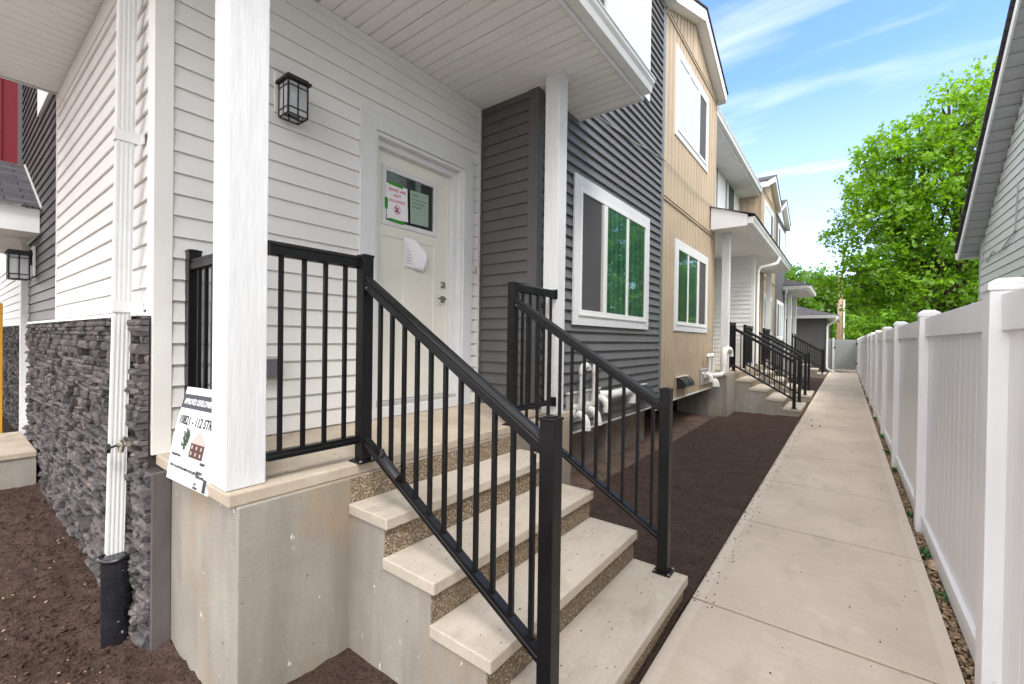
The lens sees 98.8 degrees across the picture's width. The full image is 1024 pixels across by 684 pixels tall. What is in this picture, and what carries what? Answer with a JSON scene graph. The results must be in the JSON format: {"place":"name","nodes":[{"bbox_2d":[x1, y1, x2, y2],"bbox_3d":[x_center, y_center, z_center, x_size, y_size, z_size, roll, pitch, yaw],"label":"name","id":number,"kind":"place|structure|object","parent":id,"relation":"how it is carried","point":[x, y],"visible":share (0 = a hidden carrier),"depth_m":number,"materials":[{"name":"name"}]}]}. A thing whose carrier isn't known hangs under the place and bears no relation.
{"place":"outdoors","nodes":[
{"label":"outdoors","id":0,"kind":"place"},
{"bbox_2d":[2,413,16,432],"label":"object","id":1,"kind":"object","parent":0,"point":[6,427],"visible":0.06,"depth_m":7.22,"materials":[{"name":"grey stone"}]},
{"bbox_2d":[0,303,2,432],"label":"yellow level","id":2,"kind":"object","parent":1,"relation":"on","point":[1,343],"visible":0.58,"depth_m":5.87,"materials":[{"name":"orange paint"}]},
{"bbox_2d":[0,481,201,683],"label":"soil","id":3,"kind":"structure","parent":0,"point":[169,665],"depth_m":2.59,"materials":[{"name":"brown soil"}]},
{"bbox_2d":[96,547,131,648],"bbox_3d":[-2.215,1.516,2.454,0.173,0.674,0.164,1,1,37],"label":"drain pipe","id":4,"kind":"object","parent":3,"relation":"on","point":[115,596],"visible":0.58,"depth_m":2.40,"materials":[{"name":"black plastic"}]},
{"bbox_2d":[1,431,748,683],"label":"soil pebbles","id":5,"kind":"object","parent":3,"relation":"on","point":[46,601],"visible":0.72,"depth_m":2.68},
{"bbox_2d":[0,413,790,683],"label":"soil clods","id":6,"kind":"object","parent":3,"relation":"on","point":[64,670],"visible":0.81,"depth_m":2.58,"materials":[{"name":"brown soil"}]},
{"bbox_2d":[287,405,801,683],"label":"soil bed","id":7,"kind":"object","parent":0,"point":[348,666],"visible":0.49,"depth_m":4.49,"materials":[{"name":"brown soil"}]},
{"bbox_2d":[570,411,715,489],"bbox_3d":[2.165,1.612,7.085,2.100,0.148,6.500,1,1,37],"label":"dry soil patch","id":8,"kind":"object","parent":7,"relation":"on","point":[683,421],"visible":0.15,"depth_m":6.72,"materials":[{"name":"brown soil"}]},
{"bbox_2d":[673,371,829,415],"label":"soil","id":9,"kind":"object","parent":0,"point":[815,384],"visible":0.03,"depth_m":17.04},
{"bbox_2d":[827,339,831,370],"bbox_3d":[18.163,0.736,25.070,0.220,1.850,0.040,1,1,37],"label":"retaining post","id":10,"kind":"object","parent":9,"relation":"on","point":[829,353],"visible":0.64,"depth_m":25.05,"materials":[{"name":"grey plastic"}]},
{"bbox_2d":[673,349,834,610],"bbox_3d":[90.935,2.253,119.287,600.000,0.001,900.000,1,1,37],"label":"ground","id":11,"kind":"structure","parent":0,"point":[737,521],"depth_m":4.32,"materials":[{"name":"brown soil"}]},
{"bbox_2d":[0,431,36,489],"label":"landing","id":12,"kind":"object","parent":11,"relation":"on","point":[18,453],"visible":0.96,"depth_m":4.65,"materials":[{"name":"concrete"}]},
{"bbox_2d":[0,78,42,437],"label":"townhouse","id":13,"kind":"structure","parent":11,"relation":"on","point":[19,227],"depth_m":6.12,"materials":[{"name":"white plastic"}]},
{"bbox_2d":[0,0,676,650],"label":"townhouse","id":14,"kind":"structure","parent":11,"relation":"on","point":[496,140],"depth_m":3.48,"materials":[{"name":"white plastic"}]},
{"bbox_2d":[4,246,35,280],"bbox_3d":[-5.965,-0.963,5.316,0.230,0.417,0.244,1,1,37],"label":"wall lantern","id":15,"kind":"object","parent":14,"relation":"attached to","point":[30,256],"depth_m":5.30,"materials":[{"name":"black metal"}]},
{"bbox_2d":[37,89,51,116],"bbox_3d":[-4.967,-3.204,4.702,1.300,1.200,0.038,1,1,37],"label":"window","id":16,"kind":"structure","parent":14,"relation":"in","point":[43,97],"depth_m":4.92,"materials":[{"name":"white glass"}]},
{"bbox_2d":[105,436,133,453],"bbox_3d":[-2.144,0.565,2.419,0.151,0.089,0.065,0,1,-43],"label":"hose bib","id":17,"kind":"object","parent":14,"relation":"attached to","point":[123,443],"visible":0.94,"depth_m":2.41,"materials":[{"name":"silver metal"}]},
{"bbox_2d":[104,0,144,555],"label":"downspout","id":18,"kind":"object","parent":14,"relation":"attached to","point":[126,138],"visible":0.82,"depth_m":2.48,"materials":[{"name":"white metal"}]},
{"bbox_2d":[266,355,276,383],"bbox_3d":[-1.596,0.181,2.899,0.084,0.190,0.165,1,1,37],"label":"outdoor outlet","id":19,"kind":"object","parent":14,"relation":"attached to","point":[271,369],"visible":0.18,"depth_m":2.88,"materials":[{"name":"white plastic"}]},
{"bbox_2d":[274,71,311,124],"bbox_3d":[-1.468,-1.648,2.940,0.181,0.309,0.170,1,1,37],"label":"wall lantern","id":20,"kind":"object","parent":14,"relation":"attached to","point":[291,95],"depth_m":2.92,"materials":[{"name":"black metal"}]},
{"bbox_2d":[266,240,359,461],"bbox_3d":[-0.982,0.042,2.187,0.052,1.011,0.459,1,1,37],"label":"landing railing","id":21,"kind":"object","parent":14,"relation":"attached to","point":[281,251],"visible":0.97,"depth_m":2.14,"materials":[{"name":"black metal"}]},
{"bbox_2d":[385,181,407,224],"bbox_3d":[-1.009,-1.214,3.844,0.002,0.348,0.253,1,1,37],"label":"paper notice","id":22,"kind":"object","parent":14,"relation":"attached to","point":[396,202],"visible":1,"depth_m":3.84,"materials":[{"name":"white paper"}]},
{"bbox_2d":[404,236,427,270],"bbox_3d":[-0.874,-0.802,3.999,0.051,0.290,0.230,1,1,43],"label":"delivery note","id":23,"kind":"object","parent":14,"relation":"attached to","point":[415,256],"visible":1,"depth_m":3.99,"materials":[{"name":"white paper"}]},
{"bbox_2d":[358,105,473,419],"bbox_3d":[-0.862,-0.612,3.998,0.161,2.484,1.296,1,1,37],"label":"front door","id":24,"kind":"structure","parent":14,"relation":"in","point":[439,296],"depth_m":4.05,"materials":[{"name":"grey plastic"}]},
{"bbox_2d":[410,190,428,226],"bbox_3d":[-0.854,-1.227,4.048,0.002,0.306,0.220,1,1,37],"label":"paper notice","id":25,"kind":"object","parent":14,"relation":"attached to","point":[418,208],"visible":1,"depth_m":4.04,"materials":[{"name":"green"}]},
{"bbox_2d":[517,284,557,410],"bbox_3d":[0.198,0.053,3.687,0.068,1.041,0.576,1,1,37],"label":"landing railing","id":26,"kind":"object","parent":14,"relation":"attached to","point":[544,293],"visible":0.8,"depth_m":3.67,"materials":[{"name":"black metal"}]},
{"bbox_2d":[573,410,590,430],"bbox_3d":[0.734,0.831,4.670,0.229,0.198,0.098,1,1,37],"label":"vent pipe","id":27,"kind":"object","parent":14,"relation":"attached to","point":[577,414],"visible":0.66,"depth_m":4.62,"materials":[{"name":"white plastic"}]},
{"bbox_2d":[573,362,591,410],"bbox_3d":[0.770,0.486,4.774,0.130,0.538,0.210,1,1,37],"label":"vent pipe","id":28,"kind":"object","parent":14,"relation":"attached to","point":[577,407],"visible":0.66,"depth_m":4.69,"materials":[{"name":"white plastic"}]},
{"bbox_2d":[565,387,600,422],"bbox_3d":[0.809,0.707,4.933,0.034,0.335,0.790,1,1,37],"label":"pipe backing board","id":29,"kind":"object","parent":14,"relation":"attached to","point":[576,396],"visible":0.4,"depth_m":4.79,"materials":[{"name":"grey plastic"}]},
{"bbox_2d":[586,364,600,406],"bbox_3d":[0.952,0.487,5.013,0.130,0.538,0.210,1,1,37],"label":"vent pipe","id":30,"kind":"object","parent":14,"relation":"attached to","point":[590,403],"visible":0.38,"depth_m":4.92,"materials":[{"name":"white plastic"}]},
{"bbox_2d":[585,406,601,425],"bbox_3d":[0.891,0.812,4.876,0.229,0.198,0.098,1,1,37],"label":"vent pipe","id":31,"kind":"object","parent":14,"relation":"attached to","point":[590,410],"visible":0.69,"depth_m":4.83,"materials":[{"name":"white plastic"}]},
{"bbox_2d":[598,394,607,412],"bbox_3d":[1.039,0.702,5.066,0.229,0.198,0.098,1,1,37],"label":"vent pipe","id":32,"kind":"object","parent":14,"relation":"attached to","point":[603,399],"visible":0.72,"depth_m":5.01,"materials":[{"name":"white plastic"}]},
{"bbox_2d":[571,172,649,329],"bbox_3d":[1.328,-0.996,5.574,0.062,1.625,2.230,1,1,37],"label":"window","id":33,"kind":"structure","parent":14,"relation":"in","point":[611,239],"depth_m":5.34,"materials":[{"name":"white plastic"}]},
{"bbox_2d":[599,388,635,402],"bbox_3d":[1.339,0.684,5.488,0.170,0.227,0.839,1,1,44],"label":"vent pipe","id":34,"kind":"object","parent":14,"relation":"attached to","point":[631,396],"visible":0.6,"depth_m":5.40,"materials":[{"name":"white plastic"}]},
{"bbox_2d":[600,0,651,102],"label":"window","id":35,"kind":"structure","parent":14,"relation":"in","point":[633,17],"depth_m":5.94,"materials":[{"name":"white plastic"}]},
{"bbox_2d":[640,382,653,399],"bbox_3d":[1.843,0.716,6.188,0.173,0.245,0.620,1,1,37],"label":"dryer vent hood","id":36,"kind":"object","parent":14,"relation":"attached to","point":[646,386],"visible":0.24,"depth_m":6.31,"materials":[{"name":"grey plastic"}]},
{"bbox_2d":[598,116,712,206],"bbox_3d":[2.697,-2.778,7.321,0.017,0.330,5.701,1,1,37],"label":"overhead wire","id":37,"kind":"object","parent":14,"relation":"attached to","point":[652,152],"visible":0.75,"depth_m":6.40,"materials":[{"name":"grey plastic"}]},
{"bbox_2d":[156,403,687,683],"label":"front steps","id":38,"kind":"structure","parent":11,"relation":"on","point":[303,565],"depth_m":2.14,"materials":[{"name":"concrete"}]},
{"bbox_2d":[166,387,211,496],"bbox_3d":[-1.526,0.464,2.134,0.487,0.463,0.108,1,1,32],"label":"permit sign","id":39,"kind":"object","parent":38,"relation":"on","point":[189,464],"visible":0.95,"depth_m":2.14,"materials":[{"name":"white plastic"}]},
{"bbox_2d":[184,249,212,395],"bbox_3d":[-1.579,0.052,2.342,0.820,1.167,0.110,1,1,37],"label":"landing railing","id":40,"kind":"object","parent":38,"relation":"on","point":[196,262],"visible":0.27,"depth_m":2.50,"materials":[{"name":"black metal"}]},
{"bbox_2d":[348,254,563,683],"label":"handrail","id":41,"kind":"object","parent":38,"relation":"on","point":[544,440],"visible":0.94,"depth_m":1.88,"materials":[{"name":"black metal"}]},
{"bbox_2d":[376,444,401,480],"bbox_3d":[-0.628,0.606,2.198,0.224,0.145,0.045,1,1,42],"label":"wrapped rail bracket","id":42,"kind":"object","parent":41,"relation":"on","point":[394,473],"visible":1,"depth_m":2.17,"materials":[{"name":"black plastic"}]},
{"bbox_2d":[502,281,674,577],"bbox_3d":[0.474,0.476,3.073,1.307,1.875,0.110,1,1,37],"label":"handrail","id":43,"kind":"object","parent":38,"relation":"on","point":[662,403],"visible":0.82,"depth_m":2.93,"materials":[{"name":"black metal"}]},
{"bbox_2d":[644,0,791,416],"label":"townhouse","id":44,"kind":"structure","parent":11,"relation":"on","point":[719,252],"depth_m":8.72,"materials":[{"name":"beige plastic"}]},
{"bbox_2d":[674,374,694,389],"bbox_3d":[3.099,0.721,7.834,0.173,0.245,0.700,1,1,37],"label":"dryer vent hood","id":45,"kind":"object","parent":44,"relation":"attached to","point":[683,381],"visible":1,"depth_m":7.65,"materials":[{"name":"black plastic"}]},
{"bbox_2d":[673,238,707,332],"bbox_3d":[3.441,-0.983,8.377,0.062,1.585,2.210,1,1,37],"label":"window","id":46,"kind":"structure","parent":44,"relation":"in","point":[690,266],"depth_m":8.21,"materials":[{"name":"white plastic"}]},
{"bbox_2d":[674,43,708,172],"bbox_3d":[3.404,-4.266,8.245,0.062,1.520,2.160,1,1,37],"label":"window","id":47,"kind":"structure","parent":44,"relation":"in","point":[691,124],"depth_m":8.09,"materials":[{"name":"white plastic"}]},
{"bbox_2d":[700,368,709,385],"bbox_3d":[4.066,0.719,9.203,0.034,0.335,0.790,1,1,37],"label":"pipe backing board","id":48,"kind":"object","parent":44,"relation":"attached to","point":[703,381],"visible":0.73,"depth_m":9.05,"materials":[{"name":"grey plastic"}]},
{"bbox_2d":[704,353,710,378],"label":"vent pipe","id":49,"kind":"object","parent":44,"relation":"attached to","point":[708,355],"visible":0.81,"depth_m":9.05,"materials":[{"name":"white plastic"}]},
{"bbox_2d":[702,372,713,381],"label":"vent pipe","id":50,"kind":"object","parent":44,"relation":"attached to","point":[710,376],"visible":1,"depth_m":8.89,"materials":[{"name":"white plastic"}]},
{"bbox_2d":[705,379,716,386],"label":"vent pipe","id":51,"kind":"object","parent":44,"relation":"attached to","point":[714,384],"visible":0.53,"depth_m":9.07,"materials":[{"name":"white plastic"}]},
{"bbox_2d":[711,353,714,373],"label":"vent pipe","id":52,"kind":"object","parent":44,"relation":"attached to","point":[712,362],"visible":0.63,"depth_m":9.29,"materials":[{"name":"white plastic"}]},
{"bbox_2d":[711,347,732,377],"bbox_3d":[4.605,0.433,9.521,0.999,0.667,0.304,0,1,-37],"label":"vent pipe","id":53,"kind":"object","parent":44,"relation":"attached to","point":[724,352],"visible":0.93,"depth_m":9.30,"materials":[{"name":"white plastic"}]},
{"bbox_2d":[727,182,734,209],"bbox_3d":[7.093,-4.270,14.222,0.030,1.720,1.100,1,1,37],"label":"window","id":54,"kind":"structure","parent":44,"relation":"in","point":[730,191],"depth_m":14.10,"materials":[{"name":"grey"}]},
{"bbox_2d":[729,322,734,368],"bbox_3d":[4.973,0.072,9.947,0.068,1.041,0.541,1,1,37],"label":"landing railing","id":55,"kind":"object","parent":44,"relation":"attached to","point":[731,336],"visible":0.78,"depth_m":9.91,"materials":[{"name":"black metal"}]},
{"bbox_2d":[746,325,752,363],"bbox_3d":[6.336,0.070,11.735,0.052,1.011,1.173,1,1,37],"label":"landing railing","id":56,"kind":"object","parent":44,"relation":"attached to","point":[750,328],"visible":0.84,"depth_m":11.70,"materials":[{"name":"black metal"}]},
{"bbox_2d":[755,257,780,363],"bbox_3d":[7.209,-0.902,12.378,0.810,3.035,0.105,1,0,-16],"label":"downspout","id":57,"kind":"object","parent":44,"relation":"attached to","point":[759,268],"visible":0.98,"depth_m":12.24,"materials":[{"name":"white metal"}]},
{"bbox_2d":[677,365,805,428],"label":"front steps","id":58,"kind":"structure","parent":11,"relation":"on","point":[738,390],"depth_m":9.83,"materials":[{"name":"concrete"}]},
{"bbox_2d":[731,323,796,408],"bbox_3d":[5.627,0.496,9.828,1.307,1.875,0.110,1,1,37],"label":"handrail","id":59,"kind":"object","parent":58,"relation":"on","point":[794,362],"visible":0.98,"depth_m":9.74,"materials":[{"name":"black metal"}]},
{"bbox_2d":[742,325,801,402],"bbox_3d":[6.431,0.499,10.883,1.307,1.875,0.110,1,1,37],"label":"handrail","id":60,"kind":"object","parent":58,"relation":"on","point":[799,357],"visible":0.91,"depth_m":10.79,"materials":[{"name":"black metal"}]},
{"bbox_2d":[739,175,790,367],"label":"townhouse","id":61,"kind":"structure","parent":11,"relation":"on","point":[768,207],"depth_m":16.75,"materials":[{"name":"beige plastic"}]},
{"bbox_2d":[763,293,771,334],"bbox_3d":[9.538,-0.960,16.372,0.062,1.585,2.200,1,1,37],"label":"window","id":62,"kind":"structure","parent":61,"relation":"in","point":[764,295],"depth_m":15.62,"materials":[{"name":"white plastic"}]},
{"bbox_2d":[764,199,773,237],"bbox_3d":[9.508,-4.242,16.248,0.062,1.520,2.350,1,1,37],"label":"window","id":63,"kind":"structure","parent":61,"relation":"in","point":[768,214],"depth_m":16.13,"materials":[{"name":"white plastic"}]},
{"bbox_2d":[776,300,783,339],"bbox_3d":[11.857,-0.933,19.414,0.062,1.700,2.550,1,1,37],"label":"window","id":64,"kind":"structure","parent":61,"relation":"in","point":[780,306],"depth_m":19.28,"materials":[{"name":"white plastic"}]},
{"bbox_2d":[778,223,784,254],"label":"window","id":65,"kind":"structure","parent":61,"relation":"in","point":[781,235],"depth_m":19.33,"materials":[{"name":"white plastic"}]},
{"bbox_2d":[783,290,787,374],"bbox_3d":[12.616,-0.433,20.265,0.108,3.908,0.669,1,0,27],"label":"downspout","id":66,"kind":"object","parent":61,"relation":"attached to","point":[784,334],"visible":0.94,"depth_m":20.49,"materials":[{"name":"white metal"}]},
{"bbox_2d":[755,362,813,401],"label":"front steps","id":67,"kind":"structure","parent":11,"relation":"on","point":[808,397],"depth_m":12.46,"materials":[{"name":"concrete"}]},
{"bbox_2d":[755,332,806,394],"bbox_3d":[7.553,0.503,12.354,1.307,1.875,0.110,1,1,37],"label":"handrail","id":68,"kind":"object","parent":67,"relation":"on","point":[804,357],"visible":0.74,"depth_m":12.19,"materials":[{"name":"black metal"}]},
{"bbox_2d":[762,328,810,390],"bbox_3d":[8.399,0.507,13.464,1.307,1.875,0.110,1,1,37],"label":"handrail","id":69,"kind":"object","parent":67,"relation":"on","point":[798,351],"visible":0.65,"depth_m":13.38,"materials":[{"name":"black metal"}]},
{"bbox_2d":[765,329,770,359],"bbox_3d":[8.347,0.078,14.372,0.052,1.011,1.320,1,1,37],"label":"landing railing","id":70,"kind":"object","parent":69,"relation":"attached to","point":[767,331],"visible":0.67,"depth_m":14.41,"materials":[{"name":"black metal"}]},
{"bbox_2d":[783,279,815,356],"bbox_3d":[12.676,-1.346,22.587,4.722,6.500,4.512,1,1,37],"label":"hip roof porch","id":71,"kind":"object","parent":11,"relation":"on","point":[796,289],"visible":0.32,"depth_m":20.64,"materials":[{"name":"metal"}]},
{"bbox_2d":[775,358,826,377],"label":"front steps","id":72,"kind":"structure","parent":11,"relation":"on","point":[814,372],"depth_m":20.62,"materials":[{"name":"concrete"}]},
{"bbox_2d":[791,333,823,373],"bbox_3d":[13.981,0.528,20.783,1.307,1.875,0.110,1,1,37],"label":"handrail","id":73,"kind":"object","parent":72,"relation":"on","point":[815,348],"visible":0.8,"depth_m":20.65,"materials":[{"name":"black metal"}]},
{"bbox_2d":[794,334,824,371],"bbox_3d":[14.790,0.532,21.845,1.307,1.875,0.110,1,1,37],"label":"handrail","id":74,"kind":"object","parent":72,"relation":"on","point":[814,351],"visible":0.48,"depth_m":21.70,"materials":[{"name":"black metal"}]},
{"bbox_2d":[785,263,824,310],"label":"tree","id":75,"kind":"object","parent":11,"relation":"on","point":[791,274],"visible":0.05,"depth_m":42.69,"materials":[{"name":"green plant"}]},
{"bbox_2d":[785,304,840,372],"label":"garage","id":76,"kind":"structure","parent":11,"relation":"on","point":[812,327],"depth_m":24.74,"materials":[{"name":"grey plastic"}]},
{"bbox_2d":[803,263,856,348],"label":"tree","id":77,"kind":"object","parent":11,"relation":"on","point":[829,308],"visible":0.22,"depth_m":43.88,"materials":[{"name":"green plant"}]},
{"bbox_2d":[639,372,964,683],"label":"sidewalk","id":78,"kind":"structure","parent":0,"point":[821,578],"depth_m":2.90,"materials":[{"name":"concrete"}]},
{"bbox_2d":[269,408,915,673],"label":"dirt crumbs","id":79,"kind":"object","parent":78,"relation":"on","point":[717,558],"visible":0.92,"depth_m":3.03,"materials":[{"name":"soil"}]},
{"bbox_2d":[830,365,857,372],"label":"lane","id":80,"kind":"structure","parent":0,"point":[848,370],"depth_m":26.16,"materials":[{"name":"beige concrete"}]},
{"bbox_2d":[837,275,844,339],"bbox_3d":[22.784,-1.316,30.418,0.461,6.602,0.330,1,1,37],"label":"utility pole","id":81,"kind":"object","parent":80,"relation":"on","point":[839,324],"visible":0.49,"depth_m":30.31,"materials":[{"name":"brown wood"}]},
{"bbox_2d":[699,0,1009,303],"label":"sky","id":82,"kind":"structure","parent":0,"point":[807,81],"materials":[{"name":"blue"}]},
{"bbox_2d":[857,373,974,683],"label":"gravel strip ground","id":83,"kind":"structure","parent":0,"point":[940,583],"depth_m":2.80,"materials":[{"name":"gravel"}]},
{"bbox_2d":[872,417,950,603],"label":"weeds","id":84,"kind":"object","parent":83,"relation":"on","point":[925,551],"visible":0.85,"depth_m":3.41,"materials":[{"name":"green plant"}]},
{"bbox_2d":[871,411,974,683],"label":"gravel strip","id":85,"kind":"object","parent":83,"relation":"on","point":[945,614],"visible":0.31,"depth_m":2.80,"materials":[{"name":"brown gravel"}]},
{"bbox_2d":[927,560,936,570],"bbox_3d":[3.071,1.617,3.187,0.069,0.042,0.131,1,1,37],"label":"pale stone","id":86,"kind":"object","parent":85,"relation":"on","point":[931,564],"visible":0.57,"depth_m":3.18,"materials":[{"name":"beige stone"}]},
{"bbox_2d":[858,277,1023,683],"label":"vinyl fence","id":87,"kind":"object","parent":83,"relation":"on","point":[945,393],"visible":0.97,"depth_m":2.44,"materials":[{"name":"white plastic"}]},
{"bbox_2d":[832,338,857,371],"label":"gate","id":88,"kind":"structure","parent":87,"relation":"attached to","point":[845,353],"depth_m":24.57,"materials":[{"name":"grey plastic"}]},
{"bbox_2d":[954,0,1023,301],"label":"neighbour house","id":89,"kind":"structure","parent":0,"point":[987,224],"depth_m":6.91,"materials":[{"name":"grey plastic"}]},
{"bbox_2d":[979,183,1018,260],"bbox_3d":[8.135,-1.889,7.369,0.027,0.911,2.236,1,1,37],"label":"utility cable","id":90,"kind":"object","parent":89,"relation":"attached to","point":[1014,227],"visible":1,"depth_m":6.55,"materials":[{"name":"grey plastic"}]},
{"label":"yard lawn","id":91,"kind":"structure","parent":0,"visible":0},
{"bbox_2d":[831,259,919,345],"bbox_3d":[30.820,-2.216,35.374,8.788,9.097,7.427,1,1,37],"label":"tree","id":92,"kind":"object","parent":91,"relation":"on","point":[848,322],"visible":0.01,"depth_m":36.08,"materials":[{"name":"green plant"}]},
{"bbox_2d":[841,296,930,359],"bbox_3d":[22.903,-0.560,26.245,5.347,4.963,3.571,1,1,37],"label":"tree","id":93,"kind":"object","parent":91,"relation":"on","point":[854,334],"visible":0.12,"depth_m":26.30,"materials":[{"name":"green plant"}]},
{"bbox_2d":[814,55,997,323],"bbox_3d":[13.939,-3.156,13.101,8.032,10.310,5.629,1,1,37],"label":"tree","id":94,"kind":"object","parent":91,"relation":"on","point":[932,285],"visible":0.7,"depth_m":13.13,"materials":[{"name":"green plant"}]},
{"bbox_2d":[905,232,978,304],"bbox_3d":[33.258,-2.963,30.074,10.271,10.006,8.244,1,1,37],"label":"tree","id":95,"kind":"object","parent":91,"relation":"on","point":[951,271],"depth_m":29.72,"materials":[{"name":"green plant"}]}
]}

